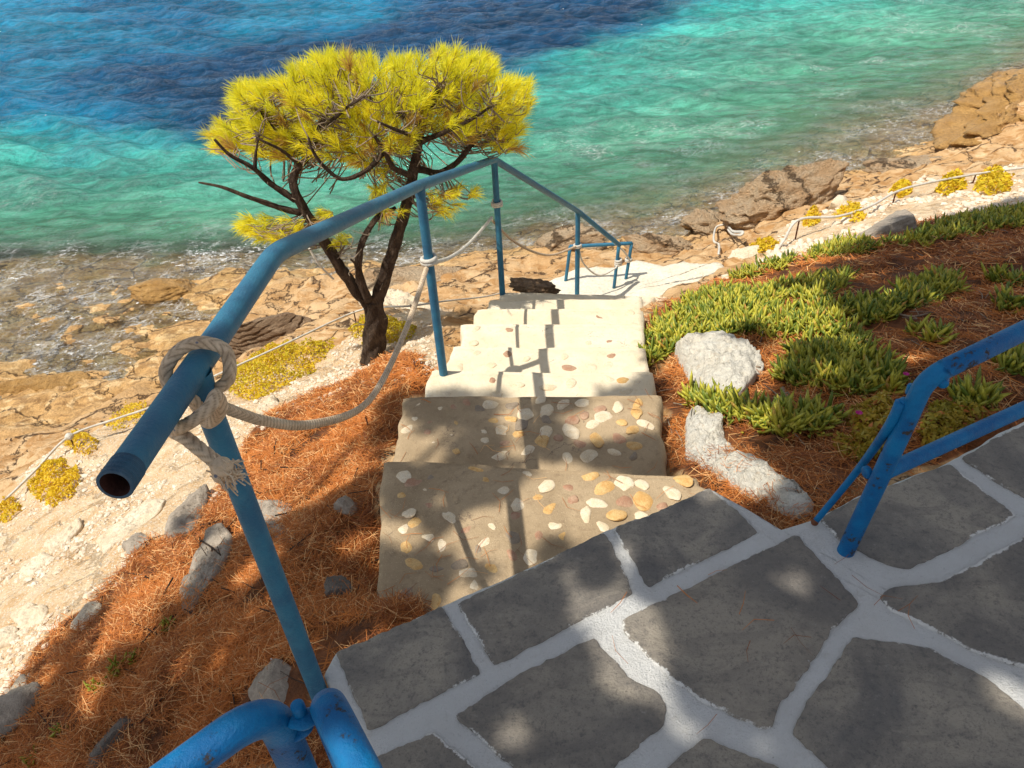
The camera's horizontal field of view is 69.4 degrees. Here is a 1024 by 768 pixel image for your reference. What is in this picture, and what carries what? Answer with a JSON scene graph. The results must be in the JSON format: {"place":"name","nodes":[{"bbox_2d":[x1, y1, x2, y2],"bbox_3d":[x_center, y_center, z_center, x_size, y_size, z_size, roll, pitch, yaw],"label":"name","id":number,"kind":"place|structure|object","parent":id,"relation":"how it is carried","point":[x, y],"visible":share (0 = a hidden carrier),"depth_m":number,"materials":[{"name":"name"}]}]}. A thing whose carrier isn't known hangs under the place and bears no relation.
{"place":"outdoors","nodes":[
{"label":"outdoors","id":0,"kind":"place"},
{"bbox_2d":[0,309,442,694],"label":"gravel","id":1,"kind":"structure","parent":0,"point":[4,671],"depth_m":3.73,"materials":[{"name":"beige gravel"}]},
{"bbox_2d":[0,0,1023,398],"bbox_3d":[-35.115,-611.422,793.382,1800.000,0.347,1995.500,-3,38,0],"label":"sea","id":2,"kind":"structure","parent":0,"point":[108,108],"depth_m":15.47,"materials":[{"name":"liquid"}]},
{"bbox_2d":[128,278,195,305],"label":"wet rock","id":3,"kind":"object","parent":2,"relation":"in","point":[155,291],"visible":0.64,"depth_m":8.86,"materials":[{"name":"beige stone"}]},
{"bbox_2d":[0,26,1023,767],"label":"hillside","id":4,"kind":"structure","parent":0,"point":[36,426],"depth_m":8.17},
{"bbox_2d":[0,625,18,648],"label":"flat stone","id":5,"kind":"object","parent":4,"relation":"on","point":[8,634],"visible":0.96,"depth_m":2.94,"materials":[{"name":"beige stone"}]},
{"bbox_2d":[0,496,21,522],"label":"sedum shrub","id":6,"kind":"object","parent":4,"relation":"on","point":[6,510],"visible":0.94,"depth_m":4.30,"materials":[{"name":"yellow plant"}]},
{"bbox_2d":[4,674,27,693],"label":"flat stone","id":7,"kind":"object","parent":4,"relation":"on","point":[19,679],"visible":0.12,"depth_m":2.52,"materials":[{"name":"grey stone"}]},
{"bbox_2d":[0,682,43,738],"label":"grey stone","id":8,"kind":"object","parent":4,"relation":"on","point":[14,702],"visible":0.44,"depth_m":2.27,"materials":[{"name":"grey stone"}]},
{"bbox_2d":[10,602,48,629],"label":"flat stone","id":9,"kind":"object","parent":4,"relation":"on","point":[28,614],"visible":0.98,"depth_m":3.00,"materials":[{"name":"beige stone"}]},
{"bbox_2d":[19,552,52,576],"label":"flat stone","id":10,"kind":"object","parent":4,"relation":"on","point":[32,567],"visible":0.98,"depth_m":3.47,"materials":[{"name":"beige stone"}]},
{"bbox_2d":[0,371,91,394],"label":"shore rock","id":11,"kind":"object","parent":4,"relation":"on","point":[37,383],"visible":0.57,"depth_m":7.51,"materials":[{"name":"beige stone"}]},
{"bbox_2d":[26,457,80,507],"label":"sedum shrub","id":12,"kind":"object","parent":4,"relation":"on","point":[67,477],"visible":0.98,"depth_m":4.26,"materials":[{"name":"yellow plant"}]},
{"bbox_2d":[44,518,82,553],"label":"flat stone","id":13,"kind":"object","parent":4,"relation":"on","point":[71,530],"visible":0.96,"depth_m":3.65,"materials":[{"name":"beige stone"}]},
{"bbox_2d":[63,429,98,454],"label":"sedum shrub","id":14,"kind":"object","parent":4,"relation":"on","point":[79,436],"visible":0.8,"depth_m":4.56,"materials":[{"name":"yellow plant"}]},
{"bbox_2d":[70,601,102,630],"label":"flat stone","id":15,"kind":"object","parent":4,"relation":"on","point":[89,607],"visible":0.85,"depth_m":2.71,"materials":[{"name":"grey stone"}]},
{"bbox_2d":[85,716,136,767],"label":"dark rock","id":16,"kind":"object","parent":4,"relation":"on","point":[105,742],"visible":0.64,"depth_m":2.01,"materials":[{"name":"stone"}]},
{"bbox_2d":[106,400,147,430],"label":"sedum shrub","id":17,"kind":"object","parent":4,"relation":"on","point":[128,409],"visible":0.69,"depth_m":5.16,"materials":[{"name":"yellow plant"}]},
{"bbox_2d":[96,498,165,553],"bbox_3d":[-1.758,0.682,3.441,0.213,0.206,0.364,19,43,25],"label":"flat stone","id":18,"kind":"object","parent":4,"relation":"on","point":[136,517],"visible":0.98,"depth_m":3.40,"materials":[{"name":"beige stone"}]},
{"bbox_2d":[122,532,153,555],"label":"flat stone","id":19,"kind":"object","parent":4,"relation":"on","point":[131,541],"visible":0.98,"depth_m":3.09,"materials":[{"name":"beige stone"}]},
{"bbox_2d":[164,484,209,539],"bbox_3d":[-1.375,0.568,3.190,0.182,0.231,0.375,-3,38,0],"label":"flat stone","id":20,"kind":"object","parent":4,"relation":"on","point":[179,515],"visible":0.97,"depth_m":3.10,"materials":[{"name":"grey stone"}]},
{"bbox_2d":[179,523,232,617],"bbox_3d":[-1.076,0.671,2.614,0.177,0.275,0.532,-3,38,0],"label":"flat stone","id":21,"kind":"object","parent":4,"relation":"on","point":[215,534],"visible":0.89,"depth_m":2.59,"materials":[{"name":"grey stone"}]},
{"bbox_2d":[194,537,224,555],"bbox_3d":[-1.071,0.569,2.653,0.085,0.155,0.238,-30,45,-30],"label":"dead stick","id":22,"kind":"object","parent":21,"relation":"on","point":[210,546],"visible":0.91,"depth_m":2.66,"materials":[{"name":"brown wood"}]},
{"bbox_2d":[0,348,437,767],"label":"needle litter","id":23,"kind":"object","parent":4,"relation":"on","point":[113,619],"visible":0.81,"depth_m":2.30,"materials":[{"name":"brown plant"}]},
{"bbox_2d":[18,743,41,767],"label":"sprout","id":24,"kind":"object","parent":23,"relation":"on","point":[24,762],"visible":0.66,"depth_m":2.10,"materials":[{"name":"green plant"}]},
{"bbox_2d":[48,723,68,738],"bbox_3d":[-1.300,0.992,2.114,0.053,0.031,0.047,11,40,18],"label":"sprout","id":25,"kind":"object","parent":23,"relation":"on","point":[52,735],"visible":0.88,"depth_m":2.12,"materials":[{"name":"green plant"}]},
{"bbox_2d":[83,678,103,693],"bbox_3d":[-1.229,0.884,2.170,0.067,0.035,0.052,-3,38,0],"label":"sprout","id":26,"kind":"object","parent":23,"relation":"on","point":[88,685],"visible":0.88,"depth_m":2.17,"materials":[{"name":"green plant"}]},
{"bbox_2d":[104,654,124,677],"bbox_3d":[-1.182,0.838,2.189,0.057,0.038,0.073,-3,38,0],"label":"sprout","id":27,"kind":"object","parent":23,"relation":"on","point":[109,668],"visible":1,"depth_m":2.19,"materials":[{"name":"green plant"}]},
{"bbox_2d":[123,648,140,664],"bbox_3d":[-1.140,0.814,2.205,0.048,0.035,0.062,-3,38,0],"label":"sprout","id":28,"kind":"object","parent":23,"relation":"on","point":[133,654],"visible":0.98,"depth_m":2.21,"materials":[{"name":"green plant"}]},
{"bbox_2d":[159,615,175,631],"bbox_3d":[-1.068,0.742,2.283,0.053,0.030,0.062,-3,38,0],"label":"sprout","id":29,"kind":"object","parent":23,"relation":"on","point":[167,621],"visible":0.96,"depth_m":2.28,"materials":[{"name":"green plant"}]},
{"bbox_2d":[324,575,352,601],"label":"dark rock","id":30,"kind":"object","parent":23,"relation":"on","point":[329,584],"visible":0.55,"depth_m":2.13,"materials":[{"name":"stone"}]},
{"bbox_2d":[0,293,499,502],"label":"rope barrier","id":31,"kind":"object","parent":4,"relation":"on","point":[69,436],"visible":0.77,"depth_m":4.84,"materials":[{"name":"beige fabric"}]},
{"bbox_2d":[218,312,314,361],"bbox_3d":[-2.208,-0.427,6.926,0.973,0.606,0.714,13,41,20],"label":"strata rock","id":32,"kind":"object","parent":4,"relation":"on","point":[259,332],"visible":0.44,"depth_m":6.67,"materials":[{"name":"brown stone"}]},
{"bbox_2d":[255,394,278,414],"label":"flat stone","id":33,"kind":"object","parent":4,"relation":"on","point":[271,401],"visible":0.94,"depth_m":4.22,"materials":[{"name":"beige stone"}]},
{"bbox_2d":[248,658,291,702],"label":"grey stone","id":34,"kind":"object","parent":4,"relation":"on","point":[270,673],"visible":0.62,"depth_m":1.87,"materials":[{"name":"grey stone"}]},
{"bbox_2d":[257,499,291,520],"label":"flat stone","id":35,"kind":"object","parent":4,"relation":"on","point":[268,508],"visible":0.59,"depth_m":2.75,"materials":[{"name":"grey stone"}]},
{"bbox_2d":[221,337,335,400],"bbox_3d":[-1.649,-0.062,5.119,0.819,0.613,1.274,-3,38,0],"label":"sedum shrub","id":36,"kind":"object","parent":4,"relation":"on","point":[267,367],"visible":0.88,"depth_m":4.95,"materials":[{"name":"yellow plant"}]},
{"bbox_2d":[265,518,294,544],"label":"flat stone","id":37,"kind":"object","parent":4,"relation":"on","point":[271,521],"visible":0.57,"depth_m":2.56,"materials":[{"name":"grey stone"}]},
{"bbox_2d":[308,248,333,279],"bbox_3d":[-1.439,-0.903,5.592,0.142,0.304,0.036,-18,40,-18],"label":"rope offcut","id":38,"kind":"object","parent":4,"relation":"on","point":[321,267],"visible":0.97,"depth_m":5.57,"materials":[{"name":"beige fabric"}]},
{"bbox_2d":[333,495,361,517],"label":"dark rock","id":39,"kind":"object","parent":4,"relation":"on","point":[344,504],"visible":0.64,"depth_m":2.48,"materials":[{"name":"grey stone"}]},
{"bbox_2d":[193,35,540,365],"bbox_3d":[-0.828,-0.977,4.444,2.099,2.193,1.406,-3,38,0],"label":"pine tree","id":40,"kind":"object","parent":4,"relation":"on","point":[458,83],"visible":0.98,"depth_m":3.92,"materials":[{"name":"yellow plant"}]},
{"bbox_2d":[348,314,416,342],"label":"sedum shrub","id":41,"kind":"object","parent":4,"relation":"on","point":[398,325],"visible":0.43,"depth_m":5.04,"materials":[{"name":"yellow plant"}]},
{"bbox_2d":[358,288,441,312],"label":"flat stone","id":42,"kind":"object","parent":4,"relation":"on","point":[393,297],"visible":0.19,"depth_m":6.61,"materials":[{"name":"white stone"}]},
{"bbox_2d":[363,266,466,289],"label":"shore rock","id":43,"kind":"object","parent":4,"relation":"on","point":[402,274],"visible":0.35,"depth_m":8.17,"materials":[{"name":"beige stone"}]},
{"bbox_2d":[377,293,705,613],"bbox_3d":[0.429,0.249,4.602,1.398,2.675,4.968,6,39,12],"label":"stairway","id":44,"kind":"object","parent":4,"relation":"on","point":[534,353],"visible":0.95,"depth_m":2.75,"materials":[{"name":"concrete"}]},
{"bbox_2d":[96,156,621,699],"bbox_3d":[-0.010,-0.411,4.031,0.598,3.095,5.638,7,39,12],"label":"handrail","id":45,"kind":"object","parent":44,"relation":"on","point":[124,470],"visible":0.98,"depth_m":1.39,"materials":[{"name":"metal"}]},
{"bbox_2d":[158,199,631,495],"bbox_3d":[0.049,-0.602,4.098,0.689,2.860,5.770,7,39,13],"label":"safety rope","id":46,"kind":"object","parent":45,"relation":"attached to","point":[214,409],"visible":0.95,"depth_m":1.14,"materials":[{"name":"beige fabric"}]},
{"bbox_2d":[401,389,661,472],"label":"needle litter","id":47,"kind":"object","parent":44,"relation":"on","point":[541,430],"visible":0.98,"depth_m":2.85,"materials":[{"name":"brown plant"}]},
{"bbox_2d":[508,277,560,293],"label":"dark rock","id":48,"kind":"object","parent":44,"relation":"on","point":[524,285],"visible":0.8,"depth_m":5.12,"materials":[{"name":"brown stone"}]},
{"bbox_2d":[377,465,717,591],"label":"needle litter","id":49,"kind":"object","parent":44,"relation":"on","point":[484,516],"visible":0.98,"depth_m":2.22,"materials":[{"name":"brown plant"}]},
{"bbox_2d":[534,223,604,251],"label":"shore rock","id":50,"kind":"object","parent":4,"relation":"on","point":[561,238],"visible":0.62,"depth_m":9.10,"materials":[{"name":"brown stone"}]},
{"bbox_2d":[549,260,723,296],"bbox_3d":[1.181,-0.639,7.064,1.895,0.517,1.348,-3,38,0],"label":"landing","id":51,"kind":"object","parent":4,"relation":"on","point":[647,279],"visible":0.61,"depth_m":7.16,"materials":[{"name":"concrete"}]},
{"bbox_2d":[564,241,632,288],"bbox_3d":[0.822,-1.118,6.995,0.660,0.492,0.183,-3,38,0],"label":"ladder frame","id":52,"kind":"object","parent":51,"relation":"on","point":[630,243],"visible":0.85,"depth_m":6.96,"materials":[{"name":"paint"}]},
{"bbox_2d":[623,233,692,255],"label":"shore rock","id":53,"kind":"object","parent":4,"relation":"on","point":[656,243],"visible":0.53,"depth_m":8.66,"materials":[{"name":"brown stone"}]},
{"bbox_2d":[324,422,1023,767],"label":"terrace","id":54,"kind":"structure","parent":4,"relation":"on","point":[531,667],"depth_m":1.70,"materials":[{"name":"grey stone"}]},
{"bbox_2d":[149,699,317,767],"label":"terrace railing","id":55,"kind":"object","parent":54,"relation":"on","point":[219,741],"visible":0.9,"depth_m":0.85,"materials":[{"name":"metal"}]},
{"bbox_2d":[287,688,382,767],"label":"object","id":56,"kind":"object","parent":55,"relation":"attached to","point":[329,715],"depth_m":0.84,"materials":[{"name":"paint"}]},
{"bbox_2d":[612,554,914,732],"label":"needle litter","id":57,"kind":"object","parent":54,"relation":"on","point":[765,619],"visible":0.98,"depth_m":1.77,"materials":[{"name":"brown plant"}]},
{"bbox_2d":[811,320,1023,557],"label":"terrace railing","id":58,"kind":"object","parent":54,"relation":"on","point":[899,426],"visible":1,"depth_m":1.72,"materials":[{"name":"metal"}]},
{"bbox_2d":[679,208,721,235],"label":"shore rock","id":59,"kind":"object","parent":4,"relation":"on","point":[704,222],"visible":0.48,"depth_m":9.16,"materials":[{"name":"brown stone"}]},
{"bbox_2d":[684,405,733,469],"bbox_3d":[0.725,0.269,2.795,0.158,0.412,0.558,1,38,6],"label":"white rock","id":60,"kind":"object","parent":4,"relation":"on","point":[703,427],"visible":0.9,"depth_m":2.74,"materials":[{"name":"white stone"}]},
{"bbox_2d":[674,330,763,396],"bbox_3d":[0.969,-0.029,3.398,0.355,0.401,0.714,-3,38,0],"label":"white rock","id":61,"kind":"object","parent":4,"relation":"on","point":[722,357],"visible":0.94,"depth_m":3.30,"materials":[{"name":"white stone"}]},
{"bbox_2d":[677,370,761,426],"bbox_3d":[0.823,0.077,2.993,0.250,0.271,0.472,-19,41,-19],"label":"ice plant","id":62,"kind":"object","parent":4,"relation":"on","point":[713,398],"visible":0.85,"depth_m":2.97,"materials":[{"name":"green plant"}]},
{"bbox_2d":[713,224,743,254],"bbox_3d":[2.367,-1.652,8.227,0.294,0.600,1.705,4,39,10],"label":"rope coil","id":63,"kind":"object","parent":4,"relation":"on","point":[739,233],"visible":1,"depth_m":8.04,"materials":[{"name":"white fabric"}]},
{"bbox_2d":[728,245,758,259],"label":"pale rock","id":64,"kind":"object","parent":4,"relation":"on","point":[746,252],"visible":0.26,"depth_m":7.33,"materials":[{"name":"beige stone"}]},
{"bbox_2d":[638,264,885,366],"bbox_3d":[1.406,-0.426,4.201,1.224,0.879,1.705,14,41,21],"label":"ice plant","id":65,"kind":"object","parent":4,"relation":"on","point":[757,305],"visible":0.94,"depth_m":3.94,"materials":[{"name":"green plant"}]},
{"bbox_2d":[711,450,813,519],"bbox_3d":[0.779,0.397,2.359,0.134,0.434,0.417,-11,39,-10],"label":"white rock","id":66,"kind":"object","parent":4,"relation":"on","point":[754,477],"visible":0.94,"depth_m":2.26,"materials":[{"name":"white stone"}]},
{"bbox_2d":[727,249,801,279],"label":"ice plant","id":67,"kind":"object","parent":4,"relation":"on","point":[778,263],"visible":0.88,"depth_m":5.44,"materials":[{"name":"green plant"}]},
{"bbox_2d":[749,236,779,252],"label":"sedum shrub","id":68,"kind":"object","parent":4,"relation":"on","point":[764,243],"visible":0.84,"depth_m":7.31,"materials":[{"name":"yellow plant"}]},
{"bbox_2d":[715,158,848,229],"bbox_3d":[3.349,-2.083,9.271,1.698,1.343,1.071,-3,38,0],"label":"shore boulder","id":69,"kind":"object","parent":4,"relation":"on","point":[769,195],"visible":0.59,"depth_m":8.81,"materials":[{"name":"brown stone"}]},
{"bbox_2d":[727,387,853,440],"bbox_3d":[0.941,0.109,2.675,0.487,0.260,0.293,26,47,33],"label":"ice plant","id":70,"kind":"object","parent":4,"relation":"on","point":[801,415],"visible":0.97,"depth_m":2.58,"materials":[{"name":"green plant"}]},
{"bbox_2d":[801,205,821,226],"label":"sedum shrub","id":71,"kind":"object","parent":4,"relation":"on","point":[811,212],"visible":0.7,"depth_m":7.80,"materials":[{"name":"yellow plant"}]},
{"bbox_2d":[644,203,1023,529],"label":"needle litter","id":72,"kind":"object","parent":4,"relation":"on","point":[893,337],"visible":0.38,"depth_m":3.15,"materials":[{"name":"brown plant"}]},
{"bbox_2d":[765,385,788,396],"bbox_3d":[1.029,0.062,2.826,0.112,0.187,0.376,3,38,8],"label":"dead stick","id":73,"kind":"object","parent":72,"relation":"on","point":[783,389],"visible":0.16,"depth_m":2.86,"materials":[{"name":"brown wood"}]},
{"bbox_2d":[899,308,936,318],"bbox_3d":[1.899,-0.312,3.482,0.167,0.070,0.113,18,43,25],"label":"dead stick","id":74,"kind":"object","parent":72,"relation":"on","point":[905,316],"visible":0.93,"depth_m":3.48,"materials":[{"name":"wood"}]},
{"bbox_2d":[828,195,848,209],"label":"pale rock","id":75,"kind":"object","parent":4,"relation":"on","point":[838,201],"visible":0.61,"depth_m":8.01,"materials":[{"name":"beige stone"}]},
{"bbox_2d":[768,322,912,398],"bbox_3d":[1.334,-0.089,3.083,0.535,0.345,0.742,-3,38,0],"label":"ice plant","id":76,"kind":"object","parent":4,"relation":"on","point":[843,364],"visible":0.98,"depth_m":2.99,"materials":[{"name":"green plant"}]},
{"bbox_2d":[832,201,866,221],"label":"sedum shrub","id":77,"kind":"object","parent":4,"relation":"on","point":[853,206],"visible":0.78,"depth_m":7.61,"materials":[{"name":"yellow plant"}]},
{"bbox_2d":[832,389,894,461],"bbox_3d":[1.231,0.131,2.522,0.199,0.208,0.542,20,44,27],"label":"leafy plant","id":78,"kind":"object","parent":4,"relation":"on","point":[883,401],"visible":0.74,"depth_m":2.42,"materials":[{"name":"green plant"}]},
{"bbox_2d":[856,209,916,238],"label":"pale rock","id":79,"kind":"object","parent":4,"relation":"on","point":[898,221],"visible":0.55,"depth_m":5.91,"materials":[{"name":"grey stone"}]},
{"bbox_2d":[777,167,1023,248],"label":"rope barrier","id":80,"kind":"object","parent":4,"relation":"on","point":[850,213],"visible":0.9,"depth_m":7.44,"materials":[{"name":"grey fabric"}]},
{"bbox_2d":[888,178,912,197],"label":"sedum shrub","id":81,"kind":"object","parent":4,"relation":"on","point":[900,184],"visible":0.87,"depth_m":8.28,"materials":[{"name":"yellow plant"}]},
{"bbox_2d":[862,154,942,172],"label":"shore rock","id":82,"kind":"object","parent":4,"relation":"on","point":[881,165],"visible":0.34,"depth_m":10.21,"materials":[{"name":"beige stone"}]},
{"bbox_2d":[848,263,975,326],"bbox_3d":[2.083,-0.479,3.851,1.106,0.313,0.389,-24,42,-24],"label":"ice plant","id":83,"kind":"object","parent":4,"relation":"on","point":[927,285],"visible":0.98,"depth_m":3.73,"materials":[{"name":"green plant"}]},
{"bbox_2d":[801,200,1023,261],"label":"ice plant","id":84,"kind":"object","parent":4,"relation":"on","point":[991,217],"visible":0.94,"depth_m":5.30,"materials":[{"name":"green plant"}]},
{"bbox_2d":[902,313,934,335],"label":"ice plant","id":85,"kind":"object","parent":4,"relation":"on","point":[912,325],"visible":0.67,"depth_m":3.28,"materials":[{"name":"green plant"}]},
{"bbox_2d":[917,316,959,344],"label":"ice plant","id":86,"kind":"object","parent":4,"relation":"on","point":[929,331],"visible":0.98,"depth_m":3.08,"materials":[{"name":"green plant"}]},
{"bbox_2d":[934,168,967,195],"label":"sedum shrub","id":87,"kind":"object","parent":4,"relation":"on","point":[960,183],"visible":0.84,"depth_m":7.96,"materials":[{"name":"yellow plant"}]},
{"bbox_2d":[916,399,992,444],"bbox_3d":[1.457,0.148,2.425,0.217,0.168,0.390,22,44,28],"label":"leafy plant","id":88,"kind":"object","parent":4,"relation":"on","point":[952,414],"visible":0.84,"depth_m":2.41,"materials":[{"name":"green plant"}]},
{"bbox_2d":[929,68,1023,148],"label":"headland rock","id":89,"kind":"object","parent":4,"relation":"on","point":[977,107],"visible":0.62,"depth_m":11.32,"materials":[{"name":"brown stone"}]},
{"bbox_2d":[947,364,1011,411],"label":"ice plant","id":90,"kind":"object","parent":4,"relation":"on","point":[965,390],"visible":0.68,"depth_m":2.54,"materials":[{"name":"green plant"}]},
{"bbox_2d":[972,164,1014,195],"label":"sedum shrub","id":91,"kind":"object","parent":4,"relation":"on","point":[998,179],"visible":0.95,"depth_m":7.46,"materials":[{"name":"yellow plant"}]},
{"bbox_2d":[981,262,1016,283],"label":"ice plant","id":92,"kind":"object","parent":4,"relation":"on","point":[993,274],"visible":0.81,"depth_m":4.01,"materials":[{"name":"green plant"}]},
{"bbox_2d":[989,280,1023,314],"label":"ice plant","id":93,"kind":"object","parent":4,"relation":"on","point":[1004,296],"visible":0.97,"depth_m":3.47,"materials":[{"name":"green plant"}]},
{"bbox_2d":[990,343,1023,375],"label":"ice plant","id":94,"kind":"object","parent":4,"relation":"on","point":[1011,361],"visible":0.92,"depth_m":2.71,"materials":[{"name":"green plant"}]},
{"bbox_2d":[1004,264,1023,287],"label":"ice plant","id":95,"kind":"object","parent":4,"relation":"on","point":[1012,275],"visible":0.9,"depth_m":3.91,"materials":[{"name":"green plant"}]},
{"bbox_2d":[721,164,1023,278],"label":"gravel","id":96,"kind":"structure","parent":0,"point":[799,245],"depth_m":6.98,"materials":[{"name":"beige gravel"}]}
]}

